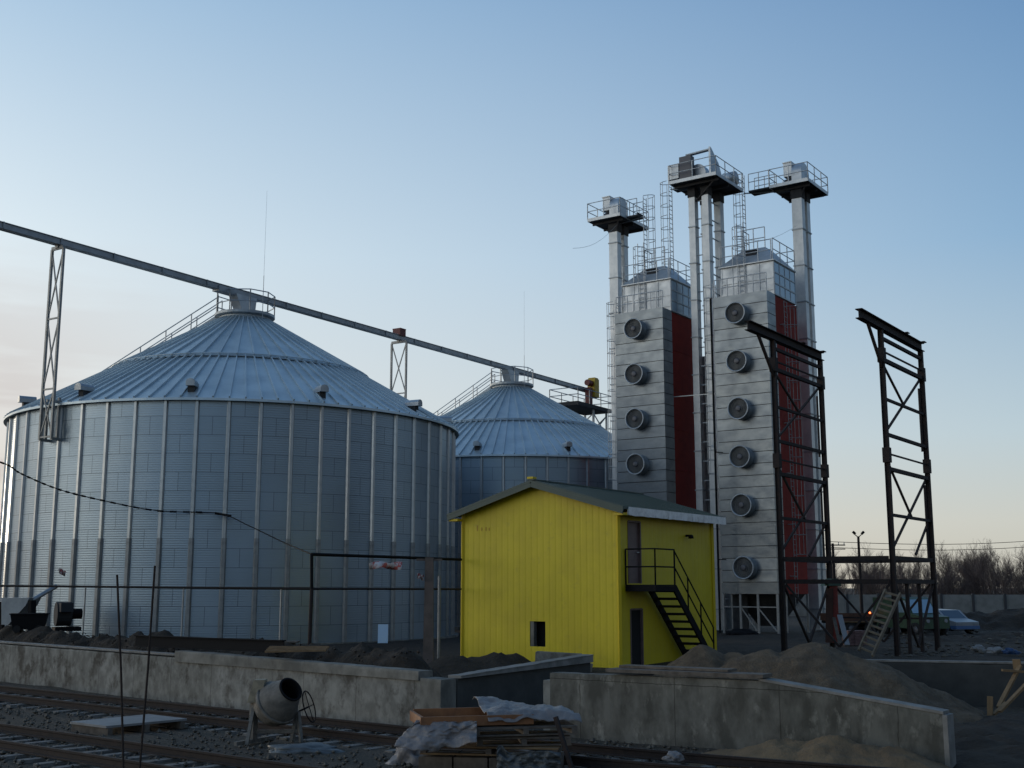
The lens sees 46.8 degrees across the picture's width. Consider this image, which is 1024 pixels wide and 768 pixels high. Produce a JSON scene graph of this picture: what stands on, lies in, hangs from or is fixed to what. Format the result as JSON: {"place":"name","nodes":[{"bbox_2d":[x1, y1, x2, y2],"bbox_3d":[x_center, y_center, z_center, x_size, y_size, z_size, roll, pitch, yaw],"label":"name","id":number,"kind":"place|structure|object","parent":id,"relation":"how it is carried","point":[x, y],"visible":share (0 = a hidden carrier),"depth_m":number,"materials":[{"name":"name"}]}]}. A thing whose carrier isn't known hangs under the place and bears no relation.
{"place":"outdoors","nodes":[
{"label":"outdoors","id":0,"kind":"place"},
{"bbox_2d":[0,682,1023,767],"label":"ground","id":1,"kind":"structure","parent":0,"point":[366,758],"depth_m":25.46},
{"bbox_2d":[116,575,124,767],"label":"rebar rod","id":2,"kind":"object","parent":1,"relation":"on","point":[120,661],"visible":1,"depth_m":21.02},
{"bbox_2d":[70,714,186,735],"bbox_3d":[-8.908,7.923,27.511,1.548,0.225,2.099,-8,-12,39],"label":"sheet pallet","id":3,"kind":"object","parent":1,"relation":"on","point":[105,726],"visible":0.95,"depth_m":27.22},
{"bbox_2d":[139,566,155,767],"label":"rebar rod","id":4,"kind":"object","parent":1,"relation":"on","point":[147,673],"visible":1,"depth_m":20.84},
{"bbox_2d":[0,723,322,767],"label":"railway track","id":5,"kind":"structure","parent":1,"relation":"on","point":[63,755],"depth_m":22.84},
{"bbox_2d":[0,640,455,725],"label":"platform wall","id":6,"kind":"structure","parent":1,"relation":"on","point":[370,693],"depth_m":32.85,"materials":[{"name":"concrete"}]},
{"bbox_2d":[133,635,285,652],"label":"steel beam","id":7,"kind":"structure","parent":6,"relation":"on","point":[236,644],"depth_m":34.48,"materials":[{"name":"black"}]},
{"bbox_2d":[234,678,315,745],"bbox_3d":[-5.046,7.000,25.415,1.572,1.383,1.070,0,-10,0],"label":"concrete mixer","id":8,"kind":"object","parent":1,"relation":"on","point":[274,703],"visible":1,"depth_m":25.27,"materials":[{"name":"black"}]},
{"bbox_2d":[267,742,345,753],"bbox_3d":[-4.167,7.400,24.080,1.666,0.187,0.741,0,-10,0],"label":"plastic sheet","id":9,"kind":"object","parent":1,"relation":"on","point":[308,748],"visible":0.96,"depth_m":23.86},
{"bbox_2d":[0,692,751,767],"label":"loose stones","id":10,"kind":"object","parent":1,"relation":"on","point":[229,732],"visible":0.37,"depth_m":25.10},
{"bbox_2d":[385,740,421,765],"bbox_3d":[-1.885,7.007,22.573,1.038,0.512,0.811,-3,-10,15],"label":"plastic bundle","id":11,"kind":"object","parent":1,"relation":"on","point":[406,755],"visible":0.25,"depth_m":22.28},
{"bbox_2d":[0,685,891,767],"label":"railway track","id":12,"kind":"structure","parent":1,"relation":"on","point":[310,730],"depth_m":26.72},
{"bbox_2d":[662,751,684,761],"bbox_3d":[2.970,6.840,21.783,0.374,0.173,0.294,2,-10,-13],"label":"paper scrap","id":13,"kind":"object","parent":12,"relation":"on","point":[674,756],"visible":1,"depth_m":21.72,"materials":[{"name":"white paper"}]},
{"bbox_2d":[418,749,563,767],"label":"block stack","id":14,"kind":"object","parent":1,"relation":"on","point":[449,761],"visible":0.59,"depth_m":21.20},
{"bbox_2d":[420,740,562,755],"bbox_3d":[-0.350,6.633,21.590,2.500,0.150,1.000,-1,-10,8],"label":"wooden pallet","id":15,"kind":"object","parent":14,"relation":"on","point":[490,750],"visible":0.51,"depth_m":21.21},
{"bbox_2d":[476,730,570,746],"bbox_3d":[0.175,6.466,21.619,1.700,0.150,1.000,1,-10,-5],"label":"wooden pallet","id":16,"kind":"object","parent":15,"relation":"on","point":[522,740],"visible":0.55,"depth_m":21.20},
{"bbox_2d":[477,720,577,736],"bbox_3d":[0.140,6.288,21.649,1.900,0.150,1.100,2,-10,-12],"label":"wooden pallet","id":17,"kind":"object","parent":16,"relation":"on","point":[569,727],"visible":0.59,"depth_m":21.24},
{"bbox_2d":[410,707,533,725],"bbox_3d":[-0.755,6.084,21.677,2.060,0.200,1.200,2,-10,-14],"label":"shutter panel","id":18,"kind":"object","parent":17,"relation":"on","point":[426,716],"visible":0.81,"depth_m":21.30,"materials":[{"name":"orange wood"}]},
{"bbox_2d":[394,720,476,750],"bbox_3d":[-1.333,6.142,20.710,1.449,0.523,0.570,0,-10,0],"label":"hanging sheet","id":19,"kind":"object","parent":18,"relation":"hanging from","point":[435,736],"visible":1,"depth_m":20.70,"materials":[{"name":"white plastic"}]},
{"bbox_2d":[473,696,581,722],"bbox_3d":[0.265,6.027,21.963,1.754,0.409,1.364,2,-10,-14],"label":"plastic sheet","id":20,"kind":"object","parent":18,"relation":"on","point":[490,705],"visible":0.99,"depth_m":21.52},
{"bbox_2d":[497,745,560,767],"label":"wrap sheet","id":21,"kind":"object","parent":14,"relation":"attached to","point":[538,759],"visible":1,"depth_m":20.80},
{"bbox_2d":[448,654,593,707],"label":"recess wall","id":22,"kind":"structure","parent":1,"relation":"on","point":[522,683],"depth_m":29.75,"materials":[{"name":"concrete"}]},
{"bbox_2d":[543,679,549,729],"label":"stub wall","id":23,"kind":"structure","parent":1,"relation":"on","point":[546,692],"depth_m":27.50,"materials":[{"name":"concrete"}]},
{"bbox_2d":[553,716,573,767],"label":"leaning stake","id":24,"kind":"object","parent":1,"relation":"on","point":[563,742],"visible":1,"depth_m":20.93,"materials":[{"name":"wood"}]},
{"bbox_2d":[654,644,742,676],"bbox_3d":[5.687,8.274,33.281,6.400,1.872,5.800,0,-10,0],"label":"sand heap","id":25,"kind":"object","parent":1,"relation":"on","point":[699,655],"visible":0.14,"depth_m":32.84,"materials":[{"name":"sand"}]},
{"bbox_2d":[550,672,955,767],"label":"loading wall","id":26,"kind":"structure","parent":1,"relation":"on","point":[718,713],"depth_m":24.20,"materials":[{"name":"concrete"}]},
{"bbox_2d":[605,664,771,677],"bbox_3d":[3.770,6.107,25.205,3.651,0.146,0.784,-7,-12,34],"label":"scaffold plank","id":27,"kind":"object","parent":26,"relation":"on","point":[678,670],"visible":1,"depth_m":25.00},
{"bbox_2d":[687,735,950,767],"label":"sand heap","id":28,"kind":"object","parent":1,"relation":"on","point":[837,749],"visible":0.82,"depth_m":21.66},
{"bbox_2d":[706,642,986,722],"bbox_3d":[7.840,7.919,31.617,9.100,2.010,8.400,0,-10,0],"label":"sand heap","id":29,"kind":"object","parent":1,"relation":"on","point":[818,664],"visible":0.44,"depth_m":30.34,"materials":[{"name":"sand"}]},
{"bbox_2d":[867,659,1023,706],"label":"pit wall","id":30,"kind":"structure","parent":1,"relation":"on","point":[974,683],"depth_m":33.42,"materials":[{"name":"concrete"}]},
{"bbox_2d":[987,659,1023,715],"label":"timber trestle","id":31,"kind":"object","parent":1,"relation":"on","point":[1001,705],"visible":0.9,"depth_m":30.87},
{"bbox_2d":[0,0,1023,587],"label":"sky","id":32,"kind":"structure","parent":0,"point":[431,170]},
{"bbox_2d":[305,588,1023,677],"bbox_3d":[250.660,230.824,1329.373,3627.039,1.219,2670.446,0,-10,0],"label":"yard ground","id":33,"kind":"structure","parent":0,"point":[768,637],"depth_m":51.01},
{"bbox_2d":[52,602,82,630],"bbox_3d":[-18.640,9.776,49.791,1.100,1.200,1.400,6,-11,-30],"label":"fan blower","id":34,"kind":"object","parent":33,"relation":"on","point":[65,613],"visible":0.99,"depth_m":49.52,"materials":[{"name":"grey paint"}]},
{"bbox_2d":[0,625,441,676],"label":"earth bank","id":35,"kind":"structure","parent":33,"relation":"on","point":[385,658],"depth_m":34.19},
{"bbox_2d":[0,584,57,630],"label":"auger hopper","id":36,"kind":"object","parent":35,"relation":"on","point":[8,606],"visible":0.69,"depth_m":46.70,"materials":[{"name":"metal"}]},
{"bbox_2d":[9,613,49,632],"bbox_3d":[-18.634,9.214,45.700,1.400,0.715,0.920,3,-10,-17],"label":"wheelbarrow","id":37,"kind":"object","parent":35,"relation":"on","point":[19,621],"visible":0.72,"depth_m":45.34,"materials":[{"name":"black paint"}]},
{"bbox_2d":[1,629,427,664],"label":"earth clods","id":38,"kind":"object","parent":35,"relation":"on","point":[355,651],"visible":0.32,"depth_m":36.85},
{"bbox_2d":[265,646,329,652],"bbox_3d":[-5.703,7.054,31.483,1.605,0.140,0.690,0,-10,0],"label":"board stack","id":39,"kind":"object","parent":35,"relation":"on","point":[270,649],"visible":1,"depth_m":31.35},
{"bbox_2d":[0,202,458,644],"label":"grain silo","id":40,"kind":"object","parent":33,"relation":"on","point":[261,421],"visible":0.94,"depth_m":53.23,"materials":[{"name":"grey metal"}]},
{"bbox_2d":[38,244,65,441],"bbox_3d":[-20.989,-1.919,54.673,0.960,9.170,0.804,-6,-12,32],"label":"conveyor support","id":41,"kind":"object","parent":40,"relation":"attached to","point":[46,422],"visible":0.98,"depth_m":54.29,"materials":[{"name":"metal"}]},
{"bbox_2d":[0,221,585,391],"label":"grain conveyor","id":42,"kind":"object","parent":41,"relation":"on","point":[395,334],"visible":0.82,"depth_m":64.86,"materials":[{"name":"metal"}]},
{"bbox_2d":[0,461,310,553],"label":"sagging cable","id":43,"kind":"object","parent":40,"relation":"attached to","point":[216,513],"visible":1,"depth_m":50.16,"materials":[{"name":"black paint"}]},
{"bbox_2d":[390,340,407,398],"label":"conveyor support","id":44,"kind":"object","parent":40,"relation":"on","point":[391,359],"visible":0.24,"depth_m":76.08,"materials":[{"name":"metal"}]},
{"bbox_2d":[0,553,461,644],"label":"pipeline","id":45,"kind":"object","parent":33,"relation":"on","point":[311,588],"visible":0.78,"depth_m":36.97,"materials":[{"name":"black paint"}]},
{"bbox_2d":[369,561,401,569],"bbox_3d":[-3.832,5.502,35.890,0.991,0.266,0.207,0,-10,0],"label":"warning tape","id":46,"kind":"object","parent":45,"relation":"hanging from","point":[391,566],"visible":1,"depth_m":35.88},
{"bbox_2d":[378,624,387,642],"bbox_3d":[-5.417,10.484,49.693,0.420,0.767,0.527,1,-10,-6],"label":"leaning board","id":47,"kind":"object","parent":33,"relation":"on","point":[382,633],"visible":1,"depth_m":49.69,"materials":[{"name":"white"}]},
{"bbox_2d":[416,557,441,663],"bbox_3d":[-2.581,7.126,36.724,0.800,3.457,0.320,0,-10,0],"label":"concrete post","id":48,"kind":"object","parent":33,"relation":"on","point":[428,641],"visible":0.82,"depth_m":36.62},
{"bbox_2d":[437,576,440,658],"bbox_3d":[-2.313,7.541,37.465,0.097,2.890,0.097,0,-10,0],"label":"steel pole","id":49,"kind":"object","parent":33,"relation":"on","point":[438,616],"visible":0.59,"depth_m":37.47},
{"bbox_2d":[428,652,530,675],"bbox_3d":[-0.876,8.332,35.148,5.100,0.728,4.300,0,-10,0],"label":"earth heap","id":50,"kind":"object","parent":33,"relation":"on","point":[448,665],"visible":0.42,"depth_m":34.39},
{"bbox_2d":[433,364,612,629],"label":"grain silo","id":51,"kind":"object","parent":33,"relation":"on","point":[513,433],"visible":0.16,"depth_m":76.62,"materials":[{"name":"metal"}]},
{"bbox_2d":[535,651,592,671],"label":"concrete slab","id":52,"kind":"structure","parent":33,"relation":"on","point":[541,655],"depth_m":35.03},
{"bbox_2d":[549,377,610,430],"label":"drive platform","id":53,"kind":"structure","parent":33,"relation":"on","point":[587,406],"depth_m":95.98,"materials":[{"name":"metal"}]},
{"bbox_2d":[447,477,725,667],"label":"yellow house","id":54,"kind":"structure","parent":33,"relation":"on","point":[542,565],"depth_m":39.39,"materials":[{"name":"yellow"}]},
{"bbox_2d":[530,621,544,646],"bbox_3d":[0.983,8.254,39.140,0.670,0.890,0.439,-7,-12,34],"label":"window","id":55,"kind":"structure","parent":54,"relation":"in","point":[537,628],"depth_m":39.26,"materials":[{"name":"black"}]},
{"bbox_2d":[627,520,641,582],"bbox_3d":[3.940,5.462,38.510,0.155,2.020,0.880,-7,-12,34],"label":"door","id":56,"kind":"structure","parent":54,"relation":"in","point":[633,527],"depth_m":38.60,"materials":[{"name":"metal"}]},
{"bbox_2d":[630,608,643,664],"bbox_3d":[3.972,8.156,38.096,0.140,1.850,0.840,-7,-12,34],"label":"door","id":57,"kind":"structure","parent":54,"relation":"in","point":[636,614],"depth_m":38.21,"materials":[{"name":"black"}]},
{"bbox_2d":[587,194,655,489],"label":"bucket elevator","id":58,"kind":"object","parent":33,"relation":"on","point":[615,211],"visible":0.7,"depth_m":77.32,"materials":[{"name":"metal"}]},
{"bbox_2d":[606,242,695,508],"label":"grain dryer","id":59,"kind":"object","parent":33,"relation":"on","point":[654,416],"visible":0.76,"depth_m":72.38,"materials":[{"name":"metal"}]},
{"bbox_2d":[670,279,690,318],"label":"window","id":60,"kind":"structure","parent":59,"relation":"in","point":[680,293],"depth_m":74.19,"materials":[{"name":"glass"}]},
{"bbox_2d":[625,548,714,654],"bbox_3d":[5.264,7.400,39.021,1.115,3.837,4.204,-7,-12,34],"label":"outside stair","id":61,"kind":"object","parent":33,"relation":"on","point":[652,590],"visible":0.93,"depth_m":38.93,"materials":[{"name":"metal"}]},
{"bbox_2d":[660,146,743,629],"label":"bucket elevator","id":62,"kind":"object","parent":33,"relation":"on","point":[696,183],"visible":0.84,"depth_m":73.28,"materials":[{"name":"metal"}]},
{"bbox_2d":[726,628,758,634],"bbox_3d":[12.242,13.262,63.118,1.948,0.457,1.036,0,-10,0],"label":"tarp heap","id":63,"kind":"object","parent":33,"relation":"on","point":[737,631],"visible":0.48,"depth_m":62.98,"materials":[{"name":"black paint"}]},
{"bbox_2d":[703,222,809,633],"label":"grain dryer","id":64,"kind":"object","parent":33,"relation":"on","point":[757,285],"visible":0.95,"depth_m":67.67,"materials":[{"name":"metal"}]},
{"bbox_2d":[709,298,725,632],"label":"down pipe","id":65,"kind":"object","parent":64,"relation":"attached to","point":[716,501],"visible":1,"depth_m":66.66,"materials":[{"name":"grey metal"}]},
{"bbox_2d":[773,260,796,304],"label":"window","id":66,"kind":"structure","parent":64,"relation":"in","point":[784,278],"depth_m":70.26,"materials":[{"name":"glass"}]},
{"bbox_2d":[733,161,827,629],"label":"bucket elevator","id":67,"kind":"object","parent":33,"relation":"on","point":[798,188],"visible":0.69,"depth_m":73.80,"materials":[{"name":"metal"}]},
{"bbox_2d":[744,320,835,651],"bbox_3d":[11.194,4.357,47.158,0.440,12.740,7.770,-7,-12,34],"label":"steel gantry","id":68,"kind":"object","parent":33,"relation":"on","point":[773,337],"visible":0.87,"depth_m":47.65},
{"bbox_2d":[820,584,840,642],"bbox_3d":[13.223,9.395,49.063,0.872,2.615,0.600,4,-10,-20],"label":"red duct","id":69,"kind":"object","parent":33,"relation":"on","point":[831,601],"visible":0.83,"depth_m":48.83,"materials":[{"name":"metal"}]},
{"bbox_2d":[825,542,844,578],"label":"utility pole","id":70,"kind":"object","parent":33,"relation":"on","point":[833,564],"visible":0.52,"depth_m":104.91,"materials":[{"name":"metal"}]},
{"bbox_2d":[832,617,840,643],"bbox_3d":[12.925,9.812,47.120,0.125,1.033,1.049,-1,-10,5],"label":"leaning plank","id":71,"kind":"object","parent":33,"relation":"on","point":[836,630],"visible":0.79,"depth_m":47.09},
{"bbox_2d":[837,615,849,645],"bbox_3d":[13.193,9.787,47.124,0.202,1.175,1.043,0,-10,1],"label":"leaning plank","id":72,"kind":"object","parent":33,"relation":"on","point":[842,627],"visible":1,"depth_m":47.15,"materials":[{"name":"grey paint"}]},
{"bbox_2d":[820,612,877,633],"bbox_3d":[19.070,13.074,64.725,3.850,1.250,1.950,1,-10,-6],"label":"flatbed trailer","id":73,"kind":"object","parent":33,"relation":"on","point":[850,623],"visible":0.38,"depth_m":63.84,"materials":[{"name":"black paint"}]},
{"bbox_2d":[852,531,864,612],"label":"floodlight pole","id":74,"kind":"object","parent":33,"relation":"on","point":[860,577],"visible":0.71,"depth_m":106.52,"materials":[{"name":"metal"}]},
{"bbox_2d":[843,549,873,594],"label":"bare tree","id":75,"kind":"object","parent":33,"relation":"on","point":[856,585],"visible":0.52,"depth_m":137.41,"materials":[{"name":"brown plant"}]},
{"bbox_2d":[784,556,934,653],"bbox_3d":[13.645,8.656,46.313,4.279,3.680,5.715,-7,-12,34],"label":"base trestle","id":76,"kind":"object","parent":33,"relation":"on","point":[874,559],"visible":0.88,"depth_m":44.99,"materials":[{"name":"metal"}]},
{"bbox_2d":[848,542,883,594],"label":"bare tree","id":77,"kind":"object","parent":33,"relation":"on","point":[866,568],"visible":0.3,"depth_m":146.58,"materials":[{"name":"brown plant"}]},
{"bbox_2d":[857,554,890,594],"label":"bare tree","id":78,"kind":"object","parent":33,"relation":"on","point":[875,574],"visible":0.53,"depth_m":137.13,"materials":[{"name":"brown plant"}]},
{"bbox_2d":[725,594,1023,615],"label":"concrete fence","id":79,"kind":"object","parent":33,"relation":"on","point":[980,603],"visible":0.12,"depth_m":117.62,"materials":[{"name":"grey"}]},
{"bbox_2d":[857,589,901,656],"bbox_3d":[12.914,8.369,41.636,1.805,2.314,0.687,7,-12,-35],"label":"wooden ladder","id":80,"kind":"object","parent":33,"relation":"on","point":[886,623],"visible":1,"depth_m":41.59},
{"bbox_2d":[871,563,890,592],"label":"bare tree","id":81,"kind":"object","parent":33,"relation":"on","point":[883,585],"visible":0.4,"depth_m":135.38,"materials":[{"name":"brown plant"}]},
{"bbox_2d":[855,308,940,655],"bbox_3d":[14.846,4.019,45.187,0.440,12.740,7.770,-7,-12,34],"label":"steel gantry","id":82,"kind":"object","parent":33,"relation":"on","point":[882,327],"visible":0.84,"depth_m":45.96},
{"bbox_2d":[873,597,949,635],"bbox_3d":[21.156,12.338,62.800,1.780,2.050,3.840,4,-11,-24],"label":"green van","id":83,"kind":"object","parent":33,"relation":"on","point":[944,623],"visible":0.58,"depth_m":62.12,"materials":[{"name":"paint"}]},
{"bbox_2d":[896,545,926,592],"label":"bare tree","id":84,"kind":"object","parent":33,"relation":"on","point":[915,567],"visible":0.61,"depth_m":135.63,"materials":[{"name":"brown plant"}]},
{"bbox_2d":[805,587,1023,594],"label":"undergrowth","id":85,"kind":"object","parent":33,"relation":"on","point":[1022,593],"visible":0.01,"depth_m":127.23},
{"bbox_2d":[906,559,946,594],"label":"bare tree","id":86,"kind":"object","parent":33,"relation":"on","point":[924,572],"visible":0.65,"depth_m":132.24,"materials":[{"name":"brown plant"}]},
{"bbox_2d":[922,555,961,593],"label":"bare tree","id":87,"kind":"object","parent":33,"relation":"on","point":[943,571],"visible":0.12,"depth_m":141.34,"materials":[{"name":"brown plant"}]},
{"bbox_2d":[935,542,962,593],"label":"bare tree","id":88,"kind":"object","parent":33,"relation":"on","point":[944,561],"visible":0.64,"depth_m":136.86,"materials":[{"name":"brown plant"}]},
{"bbox_2d":[943,563,957,594],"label":"bare tree","id":89,"kind":"object","parent":33,"relation":"on","point":[951,582],"visible":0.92,"depth_m":132.84,"materials":[{"name":"brown plant"}]},
{"bbox_2d":[883,629,1023,656],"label":"yard rubble","id":90,"kind":"object","parent":33,"relation":"on","point":[939,650],"visible":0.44,"depth_m":47.31,"materials":[{"name":"stone"}]},
{"bbox_2d":[946,571,961,594],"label":"bare tree","id":91,"kind":"object","parent":33,"relation":"on","point":[956,586],"visible":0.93,"depth_m":132.34,"materials":[{"name":"brown plant"}]},
{"bbox_2d":[891,608,1023,630],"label":"spoil bank","id":92,"kind":"structure","parent":33,"relation":"on","point":[1006,620],"depth_m":72.60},
{"bbox_2d":[941,572,973,594],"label":"bare tree","id":93,"kind":"object","parent":33,"relation":"on","point":[959,588],"visible":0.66,"depth_m":132.97,"materials":[{"name":"brown plant"}]},
{"bbox_2d":[938,549,978,594],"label":"bare tree","id":94,"kind":"object","parent":33,"relation":"on","point":[955,571],"visible":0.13,"depth_m":151.02,"materials":[{"name":"brown plant"}]},
{"bbox_2d":[939,609,979,633],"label":"parked car","id":95,"kind":"object","parent":33,"relation":"on","point":[959,619],"visible":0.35,"depth_m":65.17,"materials":[{"name":"grey paint"}]},
{"bbox_2d":[959,550,982,593],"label":"bare tree","id":96,"kind":"object","parent":33,"relation":"on","point":[970,558],"visible":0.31,"depth_m":138.56,"materials":[{"name":"brown plant"}]},
{"bbox_2d":[957,540,993,594],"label":"bare tree","id":97,"kind":"object","parent":33,"relation":"on","point":[973,589],"visible":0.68,"depth_m":136.10,"materials":[{"name":"brown plant"}]},
{"bbox_2d":[967,555,990,594],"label":"bare tree","id":98,"kind":"object","parent":33,"relation":"on","point":[980,585],"visible":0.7,"depth_m":134.47,"materials":[{"name":"brown plant"}]},
{"bbox_2d":[956,538,1001,593],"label":"bare tree","id":99,"kind":"object","parent":33,"relation":"on","point":[976,562],"visible":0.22,"depth_m":144.28,"materials":[{"name":"brown plant"}]},
{"bbox_2d":[967,547,998,594],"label":"bare tree","id":100,"kind":"object","parent":33,"relation":"on","point":[986,579],"visible":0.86,"depth_m":132.35,"materials":[{"name":"brown plant"}]},
{"bbox_2d":[986,647,1002,652],"bbox_3d":[17.843,9.801,43.679,0.572,0.233,0.493,5,-11,-25],"label":"rubble lump","id":101,"kind":"object","parent":33,"relation":"on","point":[994,649],"visible":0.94,"depth_m":43.59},
{"bbox_2d":[985,546,1022,593],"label":"bare tree","id":102,"kind":"object","parent":33,"relation":"on","point":[1004,581],"visible":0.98,"depth_m":131.06,"materials":[{"name":"brown plant"}]},
{"bbox_2d":[996,555,1023,591],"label":"bare tree","id":103,"kind":"object","parent":33,"relation":"on","point":[1007,569],"visible":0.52,"depth_m":142.00,"materials":[{"name":"brown plant"}]},
{"bbox_2d":[1001,648,1020,653],"bbox_3d":[18.073,9.659,42.850,0.653,0.234,0.470,0,-10,0],"label":"rubble lump","id":104,"kind":"object","parent":33,"relation":"on","point":[1009,651],"visible":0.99,"depth_m":42.70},
{"bbox_2d":[1012,544,1023,590],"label":"bare tree","id":105,"kind":"object","parent":33,"relation":"on","point":[1020,557],"visible":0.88,"depth_m":134.62,"materials":[{"name":"brown plant"}]},
{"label":"utility pole","id":106,"kind":"object","parent":33,"relation":"on","visible":0},
{"bbox_2d":[831,547,1022,549],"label":"power line","id":107,"kind":"object","parent":106,"relation":"attached to","point":[902,549],"visible":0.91,"depth_m":106.61,"materials":[{"name":"black paint"}]},
{"bbox_2d":[831,541,1023,544],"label":"power line","id":108,"kind":"object","parent":106,"relation":"attached to","point":[926,544],"visible":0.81,"depth_m":107.44,"materials":[{"name":"black paint"}]},
{"bbox_2d":[842,630,866,645],"bbox_3d":[14.729,10.909,50.889,0.900,0.615,0.500,3,-10,-15],"label":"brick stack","id":109,"kind":"object","parent":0,"point":[855,637],"visible":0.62,"depth_m":50.68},
{"bbox_2d":[900,629,1023,643],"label":"rough ground","id":110,"kind":"structure","parent":0,"point":[998,636],"depth_m":56.88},
{"bbox_2d":[953,713,1023,767],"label":"rutted earth","id":111,"kind":"structure","parent":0,"point":[993,741],"depth_m":24.08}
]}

